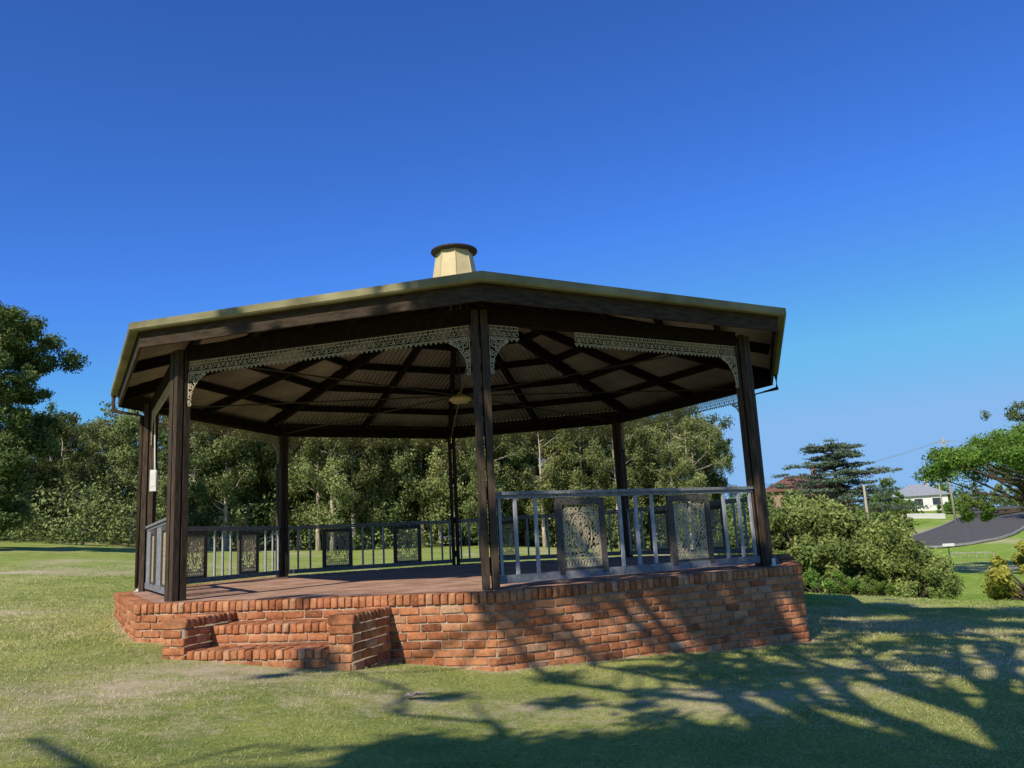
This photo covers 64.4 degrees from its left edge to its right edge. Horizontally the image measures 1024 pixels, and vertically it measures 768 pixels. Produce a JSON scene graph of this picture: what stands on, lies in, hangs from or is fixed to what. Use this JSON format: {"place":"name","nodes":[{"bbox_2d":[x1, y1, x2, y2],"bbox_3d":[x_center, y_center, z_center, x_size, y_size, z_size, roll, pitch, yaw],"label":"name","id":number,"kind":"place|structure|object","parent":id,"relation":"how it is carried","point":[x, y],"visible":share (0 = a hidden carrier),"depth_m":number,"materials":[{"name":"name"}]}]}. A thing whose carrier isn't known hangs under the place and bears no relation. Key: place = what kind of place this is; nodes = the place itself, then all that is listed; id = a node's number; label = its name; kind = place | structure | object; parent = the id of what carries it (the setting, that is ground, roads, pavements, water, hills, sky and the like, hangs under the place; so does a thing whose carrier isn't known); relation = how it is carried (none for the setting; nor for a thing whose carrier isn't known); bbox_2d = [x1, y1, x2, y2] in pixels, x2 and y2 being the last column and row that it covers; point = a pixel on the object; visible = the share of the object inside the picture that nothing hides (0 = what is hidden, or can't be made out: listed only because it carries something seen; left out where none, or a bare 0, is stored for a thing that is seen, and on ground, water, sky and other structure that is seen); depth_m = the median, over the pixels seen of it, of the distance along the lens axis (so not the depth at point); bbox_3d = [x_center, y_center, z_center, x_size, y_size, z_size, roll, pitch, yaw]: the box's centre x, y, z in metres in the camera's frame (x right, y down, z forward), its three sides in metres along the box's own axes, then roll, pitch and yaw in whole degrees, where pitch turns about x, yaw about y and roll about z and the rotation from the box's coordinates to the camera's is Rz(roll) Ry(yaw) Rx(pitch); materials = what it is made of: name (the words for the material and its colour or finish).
{"place":"outdoors","nodes":[
{"label":"outdoors","id":0,"kind":"place"},
{"bbox_2d":[0,509,1023,767],"bbox_3d":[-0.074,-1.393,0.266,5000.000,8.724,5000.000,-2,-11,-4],"label":"ground","id":1,"kind":"structure","parent":0,"point":[38,557],"depth_m":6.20,"materials":[{"name":"green plant"}]},
{"bbox_2d":[0,401,57,496],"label":"gum tree","id":2,"kind":"object","parent":1,"relation":"on","point":[4,418],"visible":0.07,"depth_m":61.53,"materials":[{"name":"green plant"}]},
{"bbox_2d":[6,410,76,491],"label":"gum tree","id":3,"kind":"object","parent":1,"relation":"on","point":[63,414],"visible":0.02,"depth_m":69.53,"materials":[{"name":"green plant"}]},
{"bbox_2d":[0,301,90,532],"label":"gum tree","id":4,"kind":"object","parent":1,"relation":"on","point":[19,440],"visible":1,"depth_m":40.87,"materials":[{"name":"green plant"}]},
{"bbox_2d":[23,411,90,539],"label":"gum tree","id":5,"kind":"object","parent":1,"relation":"on","point":[61,468],"visible":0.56,"depth_m":55.36,"materials":[{"name":"green plant"}]},
{"bbox_2d":[28,411,101,503],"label":"gum tree","id":6,"kind":"object","parent":1,"relation":"on","point":[67,423],"visible":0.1,"depth_m":66.00,"materials":[{"name":"green plant"}]},
{"bbox_2d":[51,416,114,536],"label":"gum tree","id":7,"kind":"object","parent":1,"relation":"on","point":[92,447],"visible":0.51,"depth_m":59.82,"materials":[{"name":"green plant"}]},
{"bbox_2d":[83,416,138,534],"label":"gum tree","id":8,"kind":"object","parent":1,"relation":"on","point":[105,480],"visible":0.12,"depth_m":63.71,"materials":[{"name":"green plant"}]},
{"bbox_2d":[100,408,167,541],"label":"gum tree","id":9,"kind":"object","parent":1,"relation":"on","point":[124,429],"visible":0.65,"depth_m":59.02,"materials":[{"name":"green plant"}]},
{"bbox_2d":[117,426,190,512],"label":"gum tree","id":10,"kind":"object","parent":1,"relation":"on","point":[166,460],"visible":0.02,"depth_m":67.47,"materials":[{"name":"green plant"}]},
{"bbox_2d":[128,415,199,519],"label":"gum tree","id":11,"kind":"object","parent":1,"relation":"on","point":[162,453],"visible":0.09,"depth_m":58.05,"materials":[{"name":"green plant"}]},
{"bbox_2d":[158,421,258,549],"bbox_3d":[-19.910,5.030,52.974,6.792,11.900,6.437,-3,-11,1],"label":"gum tree","id":12,"kind":"object","parent":1,"relation":"on","point":[194,459],"visible":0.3,"depth_m":52.14,"materials":[{"name":"green plant"}]},
{"bbox_2d":[188,421,244,549],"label":"gum tree","id":13,"kind":"object","parent":1,"relation":"on","point":[230,503],"visible":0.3,"depth_m":52.78,"materials":[{"name":"green plant"}]},
{"bbox_2d":[195,423,243,546],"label":"gum tree","id":14,"kind":"object","parent":1,"relation":"on","point":[216,497],"visible":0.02,"depth_m":60.27,"materials":[{"name":"green plant"}]},
{"bbox_2d":[189,423,263,550],"bbox_3d":[-18.737,4.971,53.983,5.227,12.640,6.449,6,-14,-40],"label":"gum tree","id":15,"kind":"object","parent":1,"relation":"on","point":[243,470],"visible":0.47,"depth_m":52.77,"materials":[{"name":"green plant"}]},
{"bbox_2d":[203,425,270,547],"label":"gum tree","id":16,"kind":"object","parent":1,"relation":"on","point":[240,501],"visible":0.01,"depth_m":59.84,"materials":[{"name":"green plant"}]},
{"bbox_2d":[210,426,271,548],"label":"gum tree","id":17,"kind":"object","parent":1,"relation":"on","point":[246,497],"visible":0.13,"depth_m":56.53,"materials":[{"name":"green plant"}]},
{"bbox_2d":[240,435,299,548],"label":"gum tree","id":18,"kind":"object","parent":1,"relation":"on","point":[271,492],"visible":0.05,"depth_m":58.10,"materials":[{"name":"green plant"}]},
{"bbox_2d":[245,432,321,538],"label":"gum tree","id":19,"kind":"object","parent":1,"relation":"on","point":[270,459],"visible":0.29,"depth_m":55.29,"materials":[{"name":"green plant"}]},
{"bbox_2d":[273,439,336,549],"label":"gum tree","id":20,"kind":"object","parent":1,"relation":"on","point":[301,532],"visible":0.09,"depth_m":57.12,"materials":[{"name":"green plant"}]},
{"bbox_2d":[288,437,350,550],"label":"gum tree","id":21,"kind":"object","parent":1,"relation":"on","point":[304,516],"visible":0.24,"depth_m":54.60,"materials":[{"name":"green plant"}]},
{"bbox_2d":[294,437,361,550],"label":"gum tree","id":22,"kind":"object","parent":1,"relation":"on","point":[336,485],"visible":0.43,"depth_m":53.19,"materials":[{"name":"green plant"}]},
{"bbox_2d":[320,437,360,547],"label":"gum tree","id":23,"kind":"object","parent":1,"relation":"on","point":[341,515],"visible":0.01,"depth_m":61.09,"materials":[{"name":"green plant"}]},
{"bbox_2d":[12,400,685,544],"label":"woodland","id":24,"kind":"object","parent":1,"relation":"on","point":[92,439],"depth_m":67.71,"materials":[{"name":"green plant"}]},
{"bbox_2d":[316,437,386,549],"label":"gum tree","id":25,"kind":"object","parent":1,"relation":"on","point":[361,476],"visible":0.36,"depth_m":54.75,"materials":[{"name":"green plant"}]},
{"bbox_2d":[342,443,376,547],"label":"gum tree","id":26,"kind":"object","parent":1,"relation":"on","point":[354,472],"visible":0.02,"depth_m":62.52,"materials":[{"name":"green plant"}]},
{"bbox_2d":[0,452,719,550],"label":"undergrowth","id":27,"kind":"object","parent":1,"relation":"on","point":[110,531],"visible":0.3,"depth_m":54.01,"materials":[{"name":"green plant"}]},
{"bbox_2d":[339,438,405,548],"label":"gum tree","id":28,"kind":"object","parent":1,"relation":"on","point":[375,517],"visible":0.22,"depth_m":55.84,"materials":[{"name":"green plant"}]},
{"bbox_2d":[361,438,444,548],"bbox_3d":[-9.055,4.873,57.670,6.912,14.028,6.992,6,-14,-40],"label":"gum tree","id":29,"kind":"object","parent":1,"relation":"on","point":[397,462],"visible":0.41,"depth_m":56.31,"materials":[{"name":"green plant"}]},
{"bbox_2d":[380,438,436,547],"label":"gum tree","id":30,"kind":"object","parent":1,"relation":"on","point":[415,496],"visible":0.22,"depth_m":57.61,"materials":[{"name":"green plant"}]},
{"bbox_2d":[405,691,424,696],"bbox_3d":[-0.763,2.400,6.305,0.155,0.037,0.104,2,-12,-26],"label":"paper scrap","id":31,"kind":"object","parent":1,"relation":"on","point":[414,694],"visible":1,"depth_m":6.28,"materials":[{"name":"white paper"}]},
{"bbox_2d":[404,439,433,544],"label":"gum tree","id":32,"kind":"object","parent":1,"relation":"on","point":[425,463],"visible":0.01,"depth_m":65.33,"materials":[{"name":"green plant"}]},
{"bbox_2d":[393,438,446,546],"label":"gum tree","id":33,"kind":"object","parent":1,"relation":"on","point":[414,513],"visible":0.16,"depth_m":57.77,"materials":[{"name":"green plant"}]},
{"bbox_2d":[405,438,467,546],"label":"gum tree","id":34,"kind":"object","parent":1,"relation":"on","point":[441,494],"visible":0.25,"depth_m":57.14,"materials":[{"name":"green plant"}]},
{"bbox_2d":[426,446,470,543],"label":"gum tree","id":35,"kind":"object","parent":1,"relation":"on","point":[461,483],"depth_m":63.33,"materials":[{"name":"green plant"}]},
{"bbox_2d":[416,437,484,546],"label":"gum tree","id":36,"kind":"object","parent":1,"relation":"on","point":[445,483],"visible":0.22,"depth_m":56.11,"materials":[{"name":"green plant"}]},
{"bbox_2d":[111,243,809,671],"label":"bandstand","id":37,"kind":"structure","parent":1,"relation":"on","point":[527,355],"depth_m":9.88,"materials":[{"name":"wood"}]},
{"bbox_2d":[449,305,470,403],"bbox_3d":[-0.933,-0.534,14.110,0.380,1.770,0.380,-2,-11,-4],"label":"hanging lamp","id":38,"kind":"object","parent":37,"relation":"hanging from","point":[458,398],"visible":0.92,"depth_m":13.87,"materials":[{"name":"metal"}]},
{"bbox_2d":[445,439,478,544],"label":"gum tree","id":39,"kind":"object","parent":1,"relation":"on","point":[461,517],"visible":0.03,"depth_m":60.33,"materials":[{"name":"green plant"}]},
{"bbox_2d":[455,433,526,537],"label":"gum tree","id":40,"kind":"object","parent":1,"relation":"on","point":[470,509],"visible":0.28,"depth_m":52.58,"materials":[{"name":"green plant"}]},
{"bbox_2d":[462,432,552,539],"bbox_3d":[-0.195,5.523,57.612,6.680,12.350,7.049,-9,-12,28],"label":"gum tree","id":41,"kind":"object","parent":1,"relation":"on","point":[508,512],"visible":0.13,"depth_m":55.99,"materials":[{"name":"green plant"}]},
{"bbox_2d":[484,434,537,545],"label":"gum tree","id":42,"kind":"object","parent":1,"relation":"on","point":[511,473],"visible":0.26,"depth_m":56.33,"materials":[{"name":"green plant"}]},
{"bbox_2d":[494,432,555,545],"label":"gum tree","id":43,"kind":"object","parent":1,"relation":"on","point":[521,485],"visible":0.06,"depth_m":57.49,"materials":[{"name":"green plant"}]},
{"bbox_2d":[497,428,574,547],"bbox_3d":[2.292,5.910,55.286,4.571,10.822,5.620,8,-15,-44],"label":"gum tree","id":44,"kind":"object","parent":1,"relation":"on","point":[546,448],"visible":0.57,"depth_m":55.19,"materials":[{"name":"green plant"}]},
{"bbox_2d":[514,428,596,547],"bbox_3d":[3.370,6.198,57.140,5.264,11.055,5.511,-8,-12,26],"label":"gum tree","id":45,"kind":"object","parent":1,"relation":"on","point":[577,444],"visible":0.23,"depth_m":56.11,"materials":[{"name":"green plant"}]},
{"bbox_2d":[545,425,611,537],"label":"gum tree","id":46,"kind":"object","parent":1,"relation":"on","point":[578,483],"visible":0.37,"depth_m":55.61,"materials":[{"name":"green plant"}]},
{"bbox_2d":[563,426,612,545],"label":"gum tree","id":47,"kind":"object","parent":1,"relation":"on","point":[592,469],"visible":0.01,"depth_m":64.06,"materials":[{"name":"green plant"}]},
{"bbox_2d":[565,426,632,540],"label":"gum tree","id":48,"kind":"object","parent":1,"relation":"on","point":[588,473],"visible":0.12,"depth_m":59.40,"materials":[{"name":"green plant"}]},
{"bbox_2d":[582,421,647,549],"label":"gum tree","id":49,"kind":"object","parent":1,"relation":"on","point":[605,466],"visible":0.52,"depth_m":54.30,"materials":[{"name":"green plant"}]},
{"bbox_2d":[595,416,671,535],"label":"gum tree","id":50,"kind":"object","parent":1,"relation":"on","point":[644,500],"visible":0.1,"depth_m":57.76,"materials":[{"name":"green plant"}]},
{"bbox_2d":[626,420,683,524],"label":"gum tree","id":51,"kind":"object","parent":1,"relation":"on","point":[646,497],"visible":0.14,"depth_m":58.03,"materials":[{"name":"green plant"}]},
{"bbox_2d":[629,405,713,544],"bbox_3d":[10.748,6.262,55.395,5.310,10.651,5.072,-2,-11,-4],"label":"gum tree","id":52,"kind":"object","parent":1,"relation":"on","point":[658,473],"visible":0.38,"depth_m":55.41,"materials":[{"name":"green plant"}]},
{"bbox_2d":[652,426,713,544],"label":"gum tree","id":53,"kind":"object","parent":1,"relation":"on","point":[678,463],"visible":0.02,"depth_m":62.12,"materials":[{"name":"green plant"}]},
{"bbox_2d":[644,406,730,548],"bbox_3d":[11.520,6.015,53.237,5.121,10.393,5.180,-3,-11,1],"label":"gum tree","id":54,"kind":"object","parent":1,"relation":"on","point":[684,461],"visible":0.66,"depth_m":52.57,"materials":[{"name":"green plant"}]},
{"bbox_2d":[666,410,726,546],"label":"gum tree","id":55,"kind":"object","parent":1,"relation":"on","point":[698,463],"visible":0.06,"depth_m":60.80,"materials":[{"name":"green plant"}]},
{"bbox_2d":[669,412,734,540],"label":"gum tree","id":56,"kind":"object","parent":1,"relation":"on","point":[715,480],"visible":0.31,"depth_m":57.06,"materials":[{"name":"green plant"}]},
{"bbox_2d":[696,439,739,517],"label":"gum tree","id":57,"kind":"object","parent":1,"relation":"on","point":[729,468],"visible":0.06,"depth_m":64.97,"materials":[{"name":"green plant"}]},
{"bbox_2d":[713,493,786,545],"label":"shrub","id":58,"kind":"object","parent":1,"relation":"on","point":[730,522],"visible":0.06,"depth_m":33.53,"materials":[{"name":"green plant"}]},
{"bbox_2d":[713,488,804,554],"bbox_3d":[12.370,6.991,38.172,5.885,4.053,5.686,-5,-11,11],"label":"shrub","id":59,"kind":"object","parent":1,"relation":"on","point":[791,493],"visible":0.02,"depth_m":37.95,"materials":[{"name":"green plant"}]},
{"bbox_2d":[718,515,804,554],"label":"shrub","id":60,"kind":"object","parent":1,"relation":"on","point":[776,541],"visible":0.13,"depth_m":28.75,"materials":[{"name":"green plant"}]},
{"bbox_2d":[733,515,809,550],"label":"shrub","id":61,"kind":"object","parent":1,"relation":"on","point":[794,530],"visible":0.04,"depth_m":28.35,"materials":[{"name":"green plant"}]},
{"bbox_2d":[777,550,811,591],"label":"shrub","id":62,"kind":"object","parent":1,"relation":"on","point":[781,552],"visible":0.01,"depth_m":24.89,"materials":[{"name":"green plant"}]},
{"bbox_2d":[751,504,852,583],"bbox_3d":[9.899,5.676,27.537,4.359,3.107,4.512,-2,-11,-6],"label":"shrub","id":63,"kind":"object","parent":1,"relation":"on","point":[783,520],"visible":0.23,"depth_m":26.96,"materials":[{"name":"green plant"}]},
{"bbox_2d":[796,560,820,592],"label":"shrub","id":64,"kind":"object","parent":1,"relation":"on","point":[808,572],"visible":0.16,"depth_m":24.41,"materials":[{"name":"green plant"}]},
{"bbox_2d":[766,468,852,509],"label":"house","id":65,"kind":"structure","parent":1,"relation":"on","point":[770,489],"depth_m":94.12,"materials":[{"name":"red brick"}]},
{"bbox_2d":[781,492,849,549],"bbox_3d":[11.339,5.949,30.690,5.080,3.773,4.480,-1,-11,-12],"label":"shrub","id":66,"kind":"object","parent":1,"relation":"on","point":[822,502],"visible":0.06,"depth_m":30.39,"materials":[{"name":"green plant"}]},
{"bbox_2d":[772,500,872,590],"bbox_3d":[10.786,5.531,27.189,4.493,3.338,3.963,-13,-15,43],"label":"shrub","id":67,"kind":"object","parent":1,"relation":"on","point":[836,516],"visible":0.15,"depth_m":26.61,"materials":[{"name":"green plant"}]},
{"bbox_2d":[802,570,850,594],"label":"shrub","id":68,"kind":"object","parent":1,"relation":"on","point":[810,580],"visible":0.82,"depth_m":23.96,"materials":[{"name":"green plant"}]},
{"bbox_2d":[766,438,931,515],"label":"cedar tree","id":69,"kind":"object","parent":1,"relation":"on","point":[841,451],"visible":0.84,"depth_m":91.21,"materials":[{"name":"green plant"}]},
{"bbox_2d":[832,575,867,594],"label":"shrub","id":70,"kind":"object","parent":1,"relation":"on","point":[847,588],"visible":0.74,"depth_m":23.55,"materials":[{"name":"green plant"}]},
{"bbox_2d":[847,507,864,519],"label":"shrub","id":71,"kind":"object","parent":1,"relation":"on","point":[858,511],"visible":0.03,"depth_m":75.66,"materials":[{"name":"green plant"}]},
{"bbox_2d":[794,517,934,594],"bbox_3d":[11.368,5.820,26.977,4.665,2.855,5.005,0,-11,-14],"label":"shrub","id":72,"kind":"object","parent":1,"relation":"on","point":[808,558],"visible":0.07,"depth_m":26.04,"materials":[{"name":"green plant"}]},
{"bbox_2d":[862,485,868,516],"bbox_3d":[27.773,10.525,63.387,0.240,5.300,0.240,0,-11,-17],"label":"power pole","id":73,"kind":"object","parent":1,"relation":"on","point":[865,501],"visible":0.35,"depth_m":63.59,"materials":[{"name":"grey wood"}]},
{"bbox_2d":[713,472,1022,522],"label":"distant woodland","id":74,"kind":"object","parent":1,"relation":"on","point":[977,496],"visible":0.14,"depth_m":162.67,"materials":[{"name":"green plant"}]},
{"bbox_2d":[865,510,882,519],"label":"shrub","id":75,"kind":"object","parent":1,"relation":"on","point":[876,513],"visible":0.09,"depth_m":81.39,"materials":[{"name":"green plant"}]},
{"bbox_2d":[856,574,895,596],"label":"shrub","id":76,"kind":"object","parent":1,"relation":"on","point":[876,585],"visible":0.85,"depth_m":22.73,"materials":[{"name":"green plant"}]},
{"bbox_2d":[814,511,939,595],"bbox_3d":[11.515,5.503,25.741,4.094,2.918,4.237,-1,-11,-8],"label":"shrub","id":77,"kind":"object","parent":1,"relation":"on","point":[843,552],"visible":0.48,"depth_m":24.64,"materials":[{"name":"green plant"}]},
{"bbox_2d":[864,489,917,512],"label":"shrub","id":78,"kind":"object","parent":1,"relation":"on","point":[899,495],"visible":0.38,"depth_m":121.57,"materials":[{"name":"green plant"}]},
{"bbox_2d":[823,514,965,597],"bbox_3d":[11.656,5.365,24.740,3.712,2.757,3.274,0,-11,-16],"label":"shrub","id":79,"kind":"object","parent":1,"relation":"on","point":[875,552],"visible":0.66,"depth_m":23.96,"materials":[{"name":"green plant"}]},
{"bbox_2d":[879,510,910,523],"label":"shrub","id":80,"kind":"object","parent":1,"relation":"on","point":[894,514],"visible":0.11,"depth_m":85.88,"materials":[{"name":"green plant"}]},
{"bbox_2d":[883,500,912,516],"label":"shrub","id":81,"kind":"object","parent":1,"relation":"on","point":[904,512],"visible":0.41,"depth_m":104.77,"materials":[{"name":"green plant"}]},
{"bbox_2d":[865,553,963,599],"bbox_3d":[11.864,5.764,24.157,2.836,1.618,2.644,-4,-11,5],"label":"shrub","id":82,"kind":"object","parent":1,"relation":"on","point":[942,588],"visible":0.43,"depth_m":23.24,"materials":[{"name":"green plant"}]},
{"bbox_2d":[909,509,924,513],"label":"shrub","id":83,"kind":"object","parent":1,"relation":"on","point":[915,511],"visible":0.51,"depth_m":109.92,"materials":[{"name":"green plant"}]},
{"bbox_2d":[891,479,949,510],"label":"house","id":84,"kind":"structure","parent":1,"relation":"on","point":[927,495],"depth_m":128.34,"materials":[{"name":"white paint"}]},
{"bbox_2d":[913,498,923,505],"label":"window","id":85,"kind":"structure","parent":84,"relation":"in","point":[915,499],"depth_m":128.31,"materials":[{"name":"white glass"}]},
{"bbox_2d":[931,497,940,505],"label":"window","id":86,"kind":"structure","parent":84,"relation":"in","point":[935,500],"depth_m":127.45,"materials":[{"name":"white glass"}]},
{"bbox_2d":[907,513,945,518],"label":"picket fence","id":87,"kind":"object","parent":1,"relation":"on","point":[929,515],"visible":0.96,"depth_m":96.74,"materials":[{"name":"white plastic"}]},
{"bbox_2d":[937,479,943,512],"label":"power pole","id":88,"kind":"object","parent":1,"relation":"on","point":[941,498],"visible":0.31,"depth_m":98.23,"materials":[{"name":"grey wood"}]},
{"bbox_2d":[936,437,956,522],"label":"power pole","id":89,"kind":"object","parent":1,"relation":"on","point":[951,495],"visible":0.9,"depth_m":82.02,"materials":[{"name":"brown wood"}]},
{"bbox_2d":[933,483,961,507],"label":"shrub","id":90,"kind":"object","parent":1,"relation":"on","point":[944,489],"visible":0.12,"depth_m":130.07,"materials":[{"name":"green plant"}]},
{"bbox_2d":[942,543,954,554],"bbox_3d":[28.913,11.025,53.753,0.800,0.940,0.090,-2,-11,-4],"label":"road sign","id":91,"kind":"object","parent":1,"relation":"on","point":[949,544],"visible":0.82,"depth_m":53.78,"materials":[{"name":"metal"}]},
{"bbox_2d":[935,498,968,513],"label":"shrub","id":92,"kind":"object","parent":1,"relation":"on","point":[947,506],"visible":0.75,"depth_m":106.28,"materials":[{"name":"green plant"}]},
{"bbox_2d":[947,494,985,511],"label":"shrub","id":93,"kind":"object","parent":1,"relation":"on","point":[970,503],"visible":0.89,"depth_m":107.42,"materials":[{"name":"green plant"}]},
{"bbox_2d":[910,420,1023,522],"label":"umbrella pine","id":94,"kind":"object","parent":1,"relation":"on","point":[965,459],"visible":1,"depth_m":37.74,"materials":[{"name":"green plant"}]},
{"bbox_2d":[911,508,1023,547],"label":"kerb","id":95,"kind":"structure","parent":1,"relation":"on","point":[990,539],"depth_m":63.24,"materials":[{"name":"concrete"}]},
{"bbox_2d":[950,552,993,557],"bbox_3d":[29.098,10.854,51.387,2.400,0.488,0.096,-9,-12,28],"label":"post and rail fence","id":96,"kind":"object","parent":1,"relation":"on","point":[971,552],"visible":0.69,"depth_m":51.42,"materials":[{"name":"wood"}]},
{"bbox_2d":[979,538,1023,600],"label":"shrub","id":97,"kind":"object","parent":1,"relation":"on","point":[1000,585],"visible":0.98,"depth_m":19.72,"materials":[{"name":"yellow plant"}]},
{"bbox_2d":[980,401,1023,507],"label":"gum tree","id":98,"kind":"object","parent":1,"relation":"on","point":[1012,412],"visible":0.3,"depth_m":79.80,"materials":[{"name":"green plant"}]},
{"bbox_2d":[0,0,1023,540],"label":"sky","id":99,"kind":"structure","parent":0,"point":[852,168],"materials":[{"name":"blue"}]},
{"bbox_2d":[909,506,1023,545],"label":"road","id":100,"kind":"structure","parent":0,"point":[977,529],"depth_m":71.20,"materials":[{"name":"grey asphalt"}]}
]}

